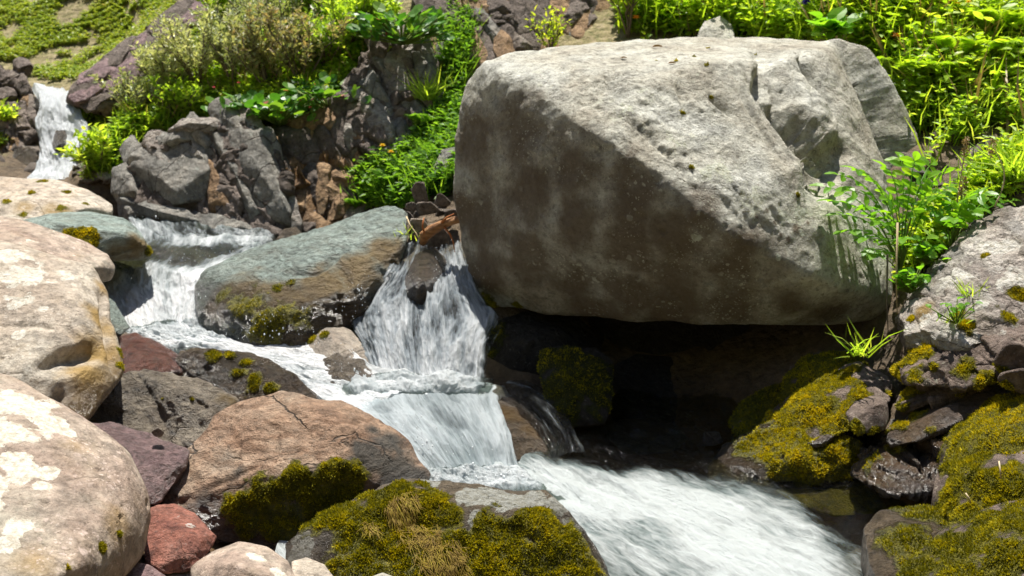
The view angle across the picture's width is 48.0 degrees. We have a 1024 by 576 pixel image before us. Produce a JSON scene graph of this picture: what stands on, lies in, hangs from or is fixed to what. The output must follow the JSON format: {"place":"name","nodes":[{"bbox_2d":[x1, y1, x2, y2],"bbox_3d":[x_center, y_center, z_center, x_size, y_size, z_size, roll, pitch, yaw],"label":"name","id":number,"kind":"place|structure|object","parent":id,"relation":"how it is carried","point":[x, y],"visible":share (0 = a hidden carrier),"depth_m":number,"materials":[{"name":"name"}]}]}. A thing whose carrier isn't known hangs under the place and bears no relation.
{"place":"outdoors","nodes":[
{"label":"outdoors","id":0,"kind":"place"},
{"bbox_2d":[27,83,89,179],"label":"waterfall","id":1,"kind":"structure","parent":0,"point":[56,111],"depth_m":7.17,"materials":[{"name":"liquid"}]},
{"bbox_2d":[103,216,413,407],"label":"stream","id":2,"kind":"structure","parent":0,"point":[161,285],"depth_m":5.34,"materials":[{"name":"liquid"}]},
{"bbox_2d":[24,211,152,261],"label":"boulder","id":3,"kind":"object","parent":2,"relation":"on","point":[114,238],"visible":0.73,"depth_m":5.31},
{"bbox_2d":[127,317,226,353],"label":"white water","id":4,"kind":"structure","parent":2,"relation":"on","point":[156,331],"depth_m":5.07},
{"bbox_2d":[305,327,368,362],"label":"stone","id":5,"kind":"object","parent":2,"relation":"on","point":[344,341],"visible":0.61,"depth_m":4.87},
{"bbox_2d":[323,353,371,384],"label":"stone","id":6,"kind":"object","parent":2,"relation":"on","point":[346,373],"visible":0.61,"depth_m":4.71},
{"bbox_2d":[343,369,493,399],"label":"white water","id":7,"kind":"structure","parent":2,"relation":"on","point":[446,381],"depth_m":4.57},
{"bbox_2d":[125,215,554,485],"bbox_3d":[-1.543,-0.076,5.676,4.871,0.669,1.202,16,23,42],"label":"spray","id":8,"kind":"object","parent":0,"point":[501,475],"visible":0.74,"depth_m":4.62,"materials":[{"name":"white"}]},
{"bbox_2d":[349,237,501,396],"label":"waterfall","id":9,"kind":"structure","parent":0,"point":[444,348],"depth_m":4.89,"materials":[{"name":"liquid"}]},
{"bbox_2d":[352,382,518,468],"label":"stream","id":10,"kind":"structure","parent":0,"point":[486,432],"depth_m":4.29,"materials":[{"name":"liquid"}]},
{"bbox_2d":[0,0,1023,575],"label":"ground","id":11,"kind":"structure","parent":0,"point":[754,358],"depth_m":4.92,"materials":[{"name":"soil"}]},
{"bbox_2d":[0,97,19,120],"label":"bush","id":12,"kind":"object","parent":11,"relation":"on","point":[8,112],"visible":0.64,"depth_m":7.34,"materials":[{"name":"green plant"}]},
{"bbox_2d":[0,57,39,154],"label":"rock outcrop","id":13,"kind":"object","parent":11,"relation":"on","point":[15,85],"visible":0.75,"depth_m":7.44,"materials":[{"name":"grey stone"}]},
{"bbox_2d":[13,146,37,164],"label":"stone","id":14,"kind":"object","parent":11,"relation":"on","point":[26,155],"visible":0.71,"depth_m":7.22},
{"bbox_2d":[0,176,112,219],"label":"boulder","id":15,"kind":"object","parent":11,"relation":"on","point":[23,198],"visible":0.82,"depth_m":5.69,"materials":[{"name":"beige stone"}]},
{"bbox_2d":[0,216,114,282],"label":"boulder","id":16,"kind":"object","parent":11,"relation":"on","point":[39,237],"visible":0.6,"depth_m":4.98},
{"bbox_2d":[52,130,66,151],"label":"stone","id":17,"kind":"object","parent":11,"relation":"on","point":[59,139],"visible":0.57,"depth_m":7.07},
{"bbox_2d":[0,241,124,420],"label":"boulder","id":18,"kind":"object","parent":11,"relation":"on","point":[59,342],"visible":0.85,"depth_m":4.07,"materials":[{"name":"beige stone"}]},
{"bbox_2d":[0,373,150,575],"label":"boulder","id":19,"kind":"object","parent":11,"relation":"on","point":[74,498],"visible":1,"depth_m":3.07,"materials":[{"name":"stone"}]},
{"bbox_2d":[56,122,116,165],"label":"bush","id":20,"kind":"object","parent":11,"relation":"on","point":[98,140],"visible":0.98,"depth_m":6.71,"materials":[{"name":"green plant"}]},
{"bbox_2d":[0,0,209,83],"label":"grass","id":21,"kind":"structure","parent":11,"relation":"on","point":[41,22],"depth_m":8.71,"materials":[{"name":"green plant"}]},
{"bbox_2d":[109,298,129,336],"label":"stone","id":22,"kind":"object","parent":11,"relation":"on","point":[120,324],"visible":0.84,"depth_m":4.85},
{"bbox_2d":[88,63,172,109],"bbox_3d":[-2.293,-1.185,6.963,0.424,0.354,0.338,9,19,27],"label":"willow shrub","id":23,"kind":"object","parent":11,"relation":"on","point":[137,91],"visible":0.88,"depth_m":6.94,"materials":[{"name":"green plant"}]},
{"bbox_2d":[66,0,208,117],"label":"rock outcrop","id":24,"kind":"object","parent":11,"relation":"on","point":[86,94],"visible":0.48,"depth_m":7.39,"materials":[{"name":"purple stone"}]},
{"bbox_2d":[93,421,189,504],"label":"boulder","id":25,"kind":"object","parent":11,"relation":"on","point":[161,465],"visible":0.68,"depth_m":3.77,"materials":[{"name":"purple stone"}]},
{"bbox_2d":[126,562,164,575],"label":"stone","id":26,"kind":"object","parent":11,"relation":"on","point":[140,569],"visible":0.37,"depth_m":3.20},
{"bbox_2d":[119,332,182,375],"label":"stone","id":27,"kind":"object","parent":11,"relation":"on","point":[140,352],"visible":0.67,"depth_m":4.52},
{"bbox_2d":[76,8,244,180],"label":"grass","id":28,"kind":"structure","parent":11,"relation":"on","point":[98,117],"depth_m":7.31,"materials":[{"name":"green plant"}]},
{"bbox_2d":[91,369,238,447],"bbox_3d":[-1.335,0.471,4.449,0.601,0.373,0.619,0,17,0],"label":"boulder","id":29,"kind":"object","parent":11,"relation":"on","point":[182,411],"visible":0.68,"depth_m":4.25,"materials":[{"name":"stone"}]},
{"bbox_2d":[130,26,201,83],"bbox_3d":[-2.105,-1.355,7.039,0.466,0.460,0.404,0,17,0],"label":"willow shrub","id":30,"kind":"object","parent":11,"relation":"on","point":[156,64],"visible":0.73,"depth_m":6.96,"materials":[{"name":"green plant"}]},
{"bbox_2d":[147,70,207,118],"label":"bush","id":31,"kind":"object","parent":11,"relation":"on","point":[180,93],"visible":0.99,"depth_m":6.84,"materials":[{"name":"green plant"}]},
{"bbox_2d":[144,503,216,573],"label":"stone","id":32,"kind":"object","parent":11,"relation":"on","point":[181,539],"visible":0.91,"depth_m":3.40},
{"bbox_2d":[149,5,223,85],"bbox_3d":[-1.964,-1.429,6.981,0.430,0.556,0.414,0,17,0],"label":"willow shrub","id":33,"kind":"object","parent":11,"relation":"on","point":[204,58],"visible":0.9,"depth_m":6.91,"materials":[{"name":"green plant"}]},
{"bbox_2d":[110,97,303,243],"bbox_3d":[-1.717,-0.671,6.543,1.141,0.804,0.909,0,17,0],"label":"rock outcrop","id":34,"kind":"object","parent":11,"relation":"on","point":[225,167],"visible":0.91,"depth_m":6.31,"materials":[{"name":"stone"}]},
{"bbox_2d":[200,90,279,118],"bbox_3d":[-1.525,-1.018,6.553,0.346,0.194,0.423,-16,23,-41],"label":"bergenia","id":35,"kind":"object","parent":34,"relation":"on","point":[248,103],"visible":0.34,"depth_m":6.52,"materials":[{"name":"green plant"}]},
{"bbox_2d":[196,0,243,25],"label":"bush","id":36,"kind":"object","parent":11,"relation":"on","point":[212,2],"visible":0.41,"depth_m":7.40,"materials":[{"name":"green plant"}]},
{"bbox_2d":[191,1,283,83],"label":"willow shrub","id":37,"kind":"object","parent":11,"relation":"on","point":[219,50],"visible":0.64,"depth_m":6.93,"materials":[{"name":"green plant"}]},
{"bbox_2d":[117,5,364,131],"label":"dry grass","id":38,"kind":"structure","parent":11,"relation":"on","point":[348,54],"depth_m":6.91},
{"bbox_2d":[188,0,295,43],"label":"willow shrub","id":39,"kind":"object","parent":11,"relation":"on","point":[241,16],"visible":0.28,"depth_m":7.18,"materials":[{"name":"green plant"}]},
{"bbox_2d":[78,0,406,178],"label":"ground cover","id":40,"kind":"object","parent":11,"relation":"on","point":[123,119],"visible":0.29,"depth_m":6.89,"materials":[{"name":"green plant"}]},
{"bbox_2d":[175,347,319,400],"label":"boulder","id":41,"kind":"object","parent":11,"relation":"on","point":[240,376],"visible":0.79,"depth_m":4.48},
{"bbox_2d":[224,0,305,86],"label":"bush","id":42,"kind":"object","parent":11,"relation":"on","point":[258,56],"visible":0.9,"depth_m":6.79,"materials":[{"name":"green plant"}]},
{"bbox_2d":[236,0,325,30],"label":"bush","id":43,"kind":"object","parent":11,"relation":"on","point":[280,7],"visible":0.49,"depth_m":7.15,"materials":[{"name":"green plant"}]},
{"bbox_2d":[161,391,430,550],"bbox_3d":[-0.741,0.631,4.097,0.932,0.518,0.882,0,17,0],"label":"boulder","id":44,"kind":"object","parent":11,"relation":"on","point":[270,471],"visible":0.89,"depth_m":3.77,"materials":[{"name":"beige stone"}]},
{"bbox_2d":[194,206,407,345],"bbox_3d":[-0.981,-0.093,5.484,1.000,0.561,1.308,0,17,0],"label":"boulder","id":45,"kind":"object","parent":11,"relation":"on","point":[314,273],"visible":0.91,"depth_m":5.10,"materials":[{"name":"stone"}]},
{"bbox_2d":[253,0,355,77],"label":"bush","id":46,"kind":"object","parent":11,"relation":"on","point":[305,55],"visible":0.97,"depth_m":6.80,"materials":[{"name":"green plant"}]},
{"bbox_2d":[269,98,370,232],"bbox_3d":[-1.084,-0.685,6.690,0.718,0.806,1.006,0,17,0],"label":"rock outcrop","id":47,"kind":"object","parent":11,"relation":"on","point":[316,156],"visible":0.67,"depth_m":6.50,"materials":[{"name":"stone"}]},
{"bbox_2d":[225,88,319,126],"bbox_3d":[-1.358,-1.022,6.551,0.514,0.219,0.384,0,17,0],"label":"bergenia","id":48,"kind":"object","parent":47,"relation":"on","point":[297,108],"visible":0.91,"depth_m":6.52,"materials":[{"name":"green plant"}]},
{"bbox_2d":[281,71,371,108],"bbox_3d":[-1.052,-1.122,6.632,0.568,0.231,0.331,0,17,0],"label":"bergenia","id":49,"kind":"object","parent":47,"relation":"on","point":[326,91],"visible":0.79,"depth_m":6.60,"materials":[{"name":"green plant"}]},
{"bbox_2d":[291,3,358,65],"bbox_3d":[-1.097,-1.495,6.924,0.432,0.438,0.310,5,18,16],"label":"bush","id":50,"kind":"object","parent":11,"relation":"on","point":[321,25],"visible":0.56,"depth_m":6.89,"materials":[{"name":"green plant"}]},
{"bbox_2d":[322,0,388,46],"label":"bush","id":51,"kind":"object","parent":11,"relation":"on","point":[356,6],"visible":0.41,"depth_m":6.94,"materials":[{"name":"green plant"}]},
{"bbox_2d":[327,25,449,159],"bbox_3d":[-0.698,-1.170,6.809,0.787,0.811,0.989,0,17,0],"label":"rock outcrop","id":52,"kind":"object","parent":11,"relation":"on","point":[379,117],"visible":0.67,"depth_m":6.62,"materials":[{"name":"stone"}]},
{"bbox_2d":[346,1,454,44],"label":"bergenia","id":53,"kind":"object","parent":52,"relation":"on","point":[391,23],"visible":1,"depth_m":6.63,"materials":[{"name":"green plant"}]},
{"bbox_2d":[396,68,460,100],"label":"grass tuft","id":54,"kind":"object","parent":52,"relation":"on","point":[423,93],"visible":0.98,"depth_m":6.54,"materials":[{"name":"green plant"}]},
{"bbox_2d":[340,83,466,209],"bbox_3d":[-0.474,-0.731,6.233,0.830,0.683,0.966,-7,18,-22],"label":"ground cover","id":55,"kind":"object","parent":11,"relation":"on","point":[427,142],"visible":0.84,"depth_m":6.26,"materials":[{"name":"green plant"}]},
{"bbox_2d":[409,218,426,239],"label":"stone","id":56,"kind":"object","parent":11,"relation":"on","point":[415,224],"visible":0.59,"depth_m":5.40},
{"bbox_2d":[411,182,427,202],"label":"stone","id":57,"kind":"object","parent":11,"relation":"on","point":[419,191],"visible":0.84,"depth_m":5.73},
{"bbox_2d":[405,247,445,305],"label":"stone","id":58,"kind":"object","parent":11,"relation":"on","point":[422,273],"visible":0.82,"depth_m":5.07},
{"bbox_2d":[427,229,448,251],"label":"stone","id":59,"kind":"object","parent":58,"relation":"on","point":[438,239],"visible":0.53,"depth_m":5.35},
{"bbox_2d":[419,214,459,251],"bbox_3d":[-0.317,-0.258,5.172,0.244,0.170,0.057,9,19,26],"label":"driftwood log","id":60,"kind":"object","parent":58,"relation":"on","point":[427,233],"visible":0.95,"depth_m":5.16,"materials":[{"name":"brown wood"}]},
{"bbox_2d":[417,202,440,214],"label":"stone","id":61,"kind":"object","parent":11,"relation":"on","point":[425,208],"visible":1,"depth_m":5.58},
{"bbox_2d":[432,147,454,177],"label":"stone","id":62,"kind":"object","parent":11,"relation":"on","point":[445,153],"visible":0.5,"depth_m":6.02,"materials":[{"name":"stone"}]},
{"bbox_2d":[285,477,609,575],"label":"boulder","id":63,"kind":"object","parent":11,"relation":"on","point":[413,527],"visible":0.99,"depth_m":3.49,"materials":[{"name":"plant"}]},
{"bbox_2d":[292,557,332,575],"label":"stone","id":64,"kind":"object","parent":63,"relation":"on","point":[305,566],"visible":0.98,"depth_m":3.34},
{"bbox_2d":[431,0,488,93],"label":"ground cover","id":65,"kind":"object","parent":11,"relation":"on","point":[462,74],"visible":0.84,"depth_m":6.79,"materials":[{"name":"green plant"}]},
{"bbox_2d":[412,0,612,89],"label":"rock outcrop","id":66,"kind":"object","parent":11,"relation":"on","point":[502,30],"visible":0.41,"depth_m":7.00,"materials":[{"name":"stone"}]},
{"bbox_2d":[498,396,556,460],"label":"stone","id":67,"kind":"object","parent":11,"relation":"on","point":[526,437],"visible":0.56,"depth_m":4.38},
{"bbox_2d":[484,311,603,374],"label":"boulder","id":68,"kind":"object","parent":11,"relation":"on","point":[519,341],"visible":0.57,"depth_m":5.00,"materials":[{"name":"stone"}]},
{"bbox_2d":[524,4,571,47],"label":"bush","id":69,"kind":"object","parent":11,"relation":"on","point":[556,27],"visible":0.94,"depth_m":6.78,"materials":[{"name":"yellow plant"}]},
{"bbox_2d":[536,345,614,428],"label":"boulder","id":70,"kind":"object","parent":11,"relation":"on","point":[577,382],"visible":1,"depth_m":4.60,"materials":[{"name":"stone"}]},
{"bbox_2d":[608,0,642,37],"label":"bush","id":71,"kind":"object","parent":11,"relation":"on","point":[630,5],"visible":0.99,"depth_m":6.85,"materials":[{"name":"green plant"}]},
{"bbox_2d":[611,354,677,423],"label":"boulder","id":72,"kind":"object","parent":11,"relation":"on","point":[639,375],"visible":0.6,"depth_m":4.94,"materials":[{"name":"stone"}]},
{"bbox_2d":[453,37,918,324],"bbox_3d":[0.999,-0.520,5.261,2.295,1.165,1.831,-11,20,-33],"label":"boulder","id":73,"kind":"object","parent":11,"relation":"on","point":[645,180],"visible":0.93,"depth_m":4.63,"materials":[{"name":"grey stone"}]},
{"bbox_2d":[809,151,957,272],"bbox_3d":[1.517,-0.298,4.523,0.683,0.518,0.454,-3,17,-10],"label":"burnet plant","id":74,"kind":"object","parent":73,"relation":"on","point":[903,198],"visible":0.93,"depth_m":4.50,"materials":[{"name":"green plant"}]},
{"bbox_2d":[697,16,734,38],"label":"stone","id":75,"kind":"object","parent":11,"relation":"on","point":[719,27],"visible":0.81,"depth_m":6.50,"materials":[{"name":"grey stone"}]},
{"bbox_2d":[727,382,782,436],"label":"boulder","id":76,"kind":"object","parent":11,"relation":"on","point":[748,413],"visible":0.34,"depth_m":4.58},
{"bbox_2d":[707,417,867,500],"bbox_3d":[1.046,0.602,4.371,0.636,0.359,0.627,0,17,0],"label":"boulder","id":77,"kind":"object","parent":11,"relation":"on","point":[794,459],"visible":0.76,"depth_m":4.13,"materials":[{"name":"plant"}]},
{"bbox_2d":[761,361,893,447],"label":"boulder","id":78,"kind":"object","parent":77,"relation":"on","point":[821,408],"visible":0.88,"depth_m":4.26,"materials":[{"name":"plant"}]},
{"bbox_2d":[826,316,902,358],"bbox_3d":[1.249,0.187,4.129,0.264,0.144,0.204,-11,20,-32],"label":"grass tuft","id":79,"kind":"object","parent":78,"relation":"on","point":[858,351],"visible":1,"depth_m":4.13,"materials":[{"name":"green plant"}]},
{"bbox_2d":[846,395,888,435],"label":"stone","id":80,"kind":"object","parent":78,"relation":"on","point":[869,415],"visible":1,"depth_m":3.98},
{"bbox_2d":[610,0,1023,113],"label":"ground cover","id":81,"kind":"object","parent":11,"relation":"on","point":[756,22],"visible":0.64,"depth_m":5.85,"materials":[{"name":"green plant"}]},
{"bbox_2d":[775,350,868,404],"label":"boulder","id":82,"kind":"object","parent":11,"relation":"on","point":[808,368],"visible":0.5,"depth_m":4.50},
{"bbox_2d":[645,0,1023,136],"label":"dry grass","id":83,"kind":"structure","parent":11,"relation":"on","point":[976,81],"depth_m":5.63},
{"bbox_2d":[805,7,867,39],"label":"seedling","id":84,"kind":"object","parent":11,"relation":"on","point":[832,24],"visible":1,"depth_m":5.75,"materials":[{"name":"green plant"}]},
{"bbox_2d":[860,503,948,575],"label":"boulder","id":85,"kind":"object","parent":11,"relation":"on","point":[894,538],"visible":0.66,"depth_m":3.44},
{"bbox_2d":[894,386,969,414],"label":"boulder","id":86,"kind":"object","parent":11,"relation":"on","point":[910,392],"visible":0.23,"depth_m":4.01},
{"bbox_2d":[885,56,979,82],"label":"fern","id":87,"kind":"object","parent":11,"relation":"on","point":[910,62],"visible":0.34,"depth_m":5.48,"materials":[{"name":"green plant"}]},
{"bbox_2d":[886,382,1007,447],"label":"boulder","id":88,"kind":"object","parent":11,"relation":"on","point":[926,423],"visible":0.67,"depth_m":3.90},
{"bbox_2d":[927,394,966,409],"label":"stone","id":89,"kind":"object","parent":88,"relation":"on","point":[938,401],"visible":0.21,"depth_m":3.94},
{"bbox_2d":[886,27,1023,160],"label":"ground cover","id":90,"kind":"object","parent":11,"relation":"on","point":[958,125],"visible":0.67,"depth_m":5.35,"materials":[{"name":"green plant"}]},
{"bbox_2d":[889,319,1023,392],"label":"boulder","id":91,"kind":"object","parent":11,"relation":"on","point":[925,365],"visible":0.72,"depth_m":3.93,"materials":[{"name":"stone"}]},
{"bbox_2d":[992,342,1023,373],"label":"stone","id":92,"kind":"object","parent":91,"relation":"on","point":[1009,356],"visible":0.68,"depth_m":3.75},
{"bbox_2d":[890,164,1023,285],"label":"ground cover","id":93,"kind":"object","parent":11,"relation":"on","point":[928,227],"visible":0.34,"depth_m":4.73,"materials":[{"name":"green plant"}]},
{"bbox_2d":[895,206,1023,351],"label":"boulder","id":94,"kind":"object","parent":11,"relation":"on","point":[978,252],"visible":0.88,"depth_m":4.16,"materials":[{"name":"stone"}]},
{"bbox_2d":[888,263,931,293],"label":"seedling","id":95,"kind":"object","parent":94,"relation":"on","point":[913,282],"visible":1,"depth_m":4.32,"materials":[{"name":"green plant"}]},
{"bbox_2d":[910,234,950,263],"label":"seedling","id":96,"kind":"object","parent":94,"relation":"on","point":[925,252],"visible":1,"depth_m":4.44,"materials":[{"name":"green plant"}]},
{"bbox_2d":[925,297,982,323],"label":"seedling","id":97,"kind":"object","parent":94,"relation":"on","point":[961,306],"visible":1,"depth_m":3.98,"materials":[{"name":"green plant"}]},
{"bbox_2d":[896,498,1023,575],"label":"boulder","id":98,"kind":"object","parent":11,"relation":"on","point":[987,541],"visible":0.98,"depth_m":3.19,"materials":[{"name":"plant"}]},
{"bbox_2d":[914,187,1020,249],"bbox_3d":[1.846,-0.285,4.624,0.443,0.284,0.314,-6,18,-20],"label":"burnet plant","id":99,"kind":"object","parent":11,"relation":"on","point":[961,213],"visible":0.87,"depth_m":4.56,"materials":[{"name":"green plant"}]},
{"bbox_2d":[928,34,1023,60],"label":"fern","id":100,"kind":"object","parent":11,"relation":"on","point":[949,40],"visible":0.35,"depth_m":5.53,"materials":[{"name":"green plant"}]},
{"bbox_2d":[936,391,1023,464],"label":"boulder","id":101,"kind":"object","parent":11,"relation":"on","point":[995,423],"visible":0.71,"depth_m":3.67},
{"bbox_2d":[997,368,1023,394],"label":"stone","id":102,"kind":"object","parent":101,"relation":"on","point":[1013,380],"visible":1,"depth_m":3.71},
{"bbox_2d":[937,123,1023,201],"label":"ground cover","id":103,"kind":"object","parent":11,"relation":"on","point":[975,172],"visible":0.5,"depth_m":4.84,"materials":[{"name":"green plant"}]},
{"bbox_2d":[962,7,1023,37],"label":"fern","id":104,"kind":"object","parent":11,"relation":"on","point":[1012,17],"visible":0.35,"depth_m":5.73,"materials":[{"name":"green plant"}]},
{"bbox_2d":[970,124,1023,181],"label":"grass tuft","id":105,"kind":"object","parent":11,"relation":"on","point":[1014,164],"visible":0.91,"depth_m":4.73,"materials":[{"name":"green plant"}]},
{"bbox_2d":[493,380,585,458],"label":"stream","id":106,"kind":"structure","parent":0,"point":[572,429],"depth_m":4.43,"materials":[{"name":"liquid"}]},
{"bbox_2d":[275,390,901,575],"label":"water","id":107,"kind":"structure","parent":0,"point":[646,522],"depth_m":3.82,"materials":[{"name":"liquid"}]},
{"bbox_2d":[190,542,294,575],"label":"stone","id":108,"kind":"object","parent":107,"relation":"on","point":[242,559],"visible":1,"depth_m":3.26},
{"bbox_2d":[426,463,560,498],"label":"white water","id":109,"kind":"structure","parent":107,"relation":"on","point":[513,477],"depth_m":4.04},
{"bbox_2d":[776,480,887,516],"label":"stone","id":110,"kind":"object","parent":107,"relation":"in","point":[840,505],"visible":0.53,"depth_m":4.03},
{"bbox_2d":[850,424,945,504],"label":"boulder","id":111,"kind":"object","parent":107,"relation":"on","point":[883,469],"visible":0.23,"depth_m":3.88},
{"bbox_2d":[931,449,1023,522],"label":"boulder","id":112,"kind":"object","parent":107,"relation":"on","point":[975,477],"visible":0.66,"depth_m":3.47,"materials":[{"name":"plant"}]},
{"bbox_2d":[704,431,722,445],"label":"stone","id":113,"kind":"object","parent":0,"point":[713,438],"visible":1,"depth_m":4.34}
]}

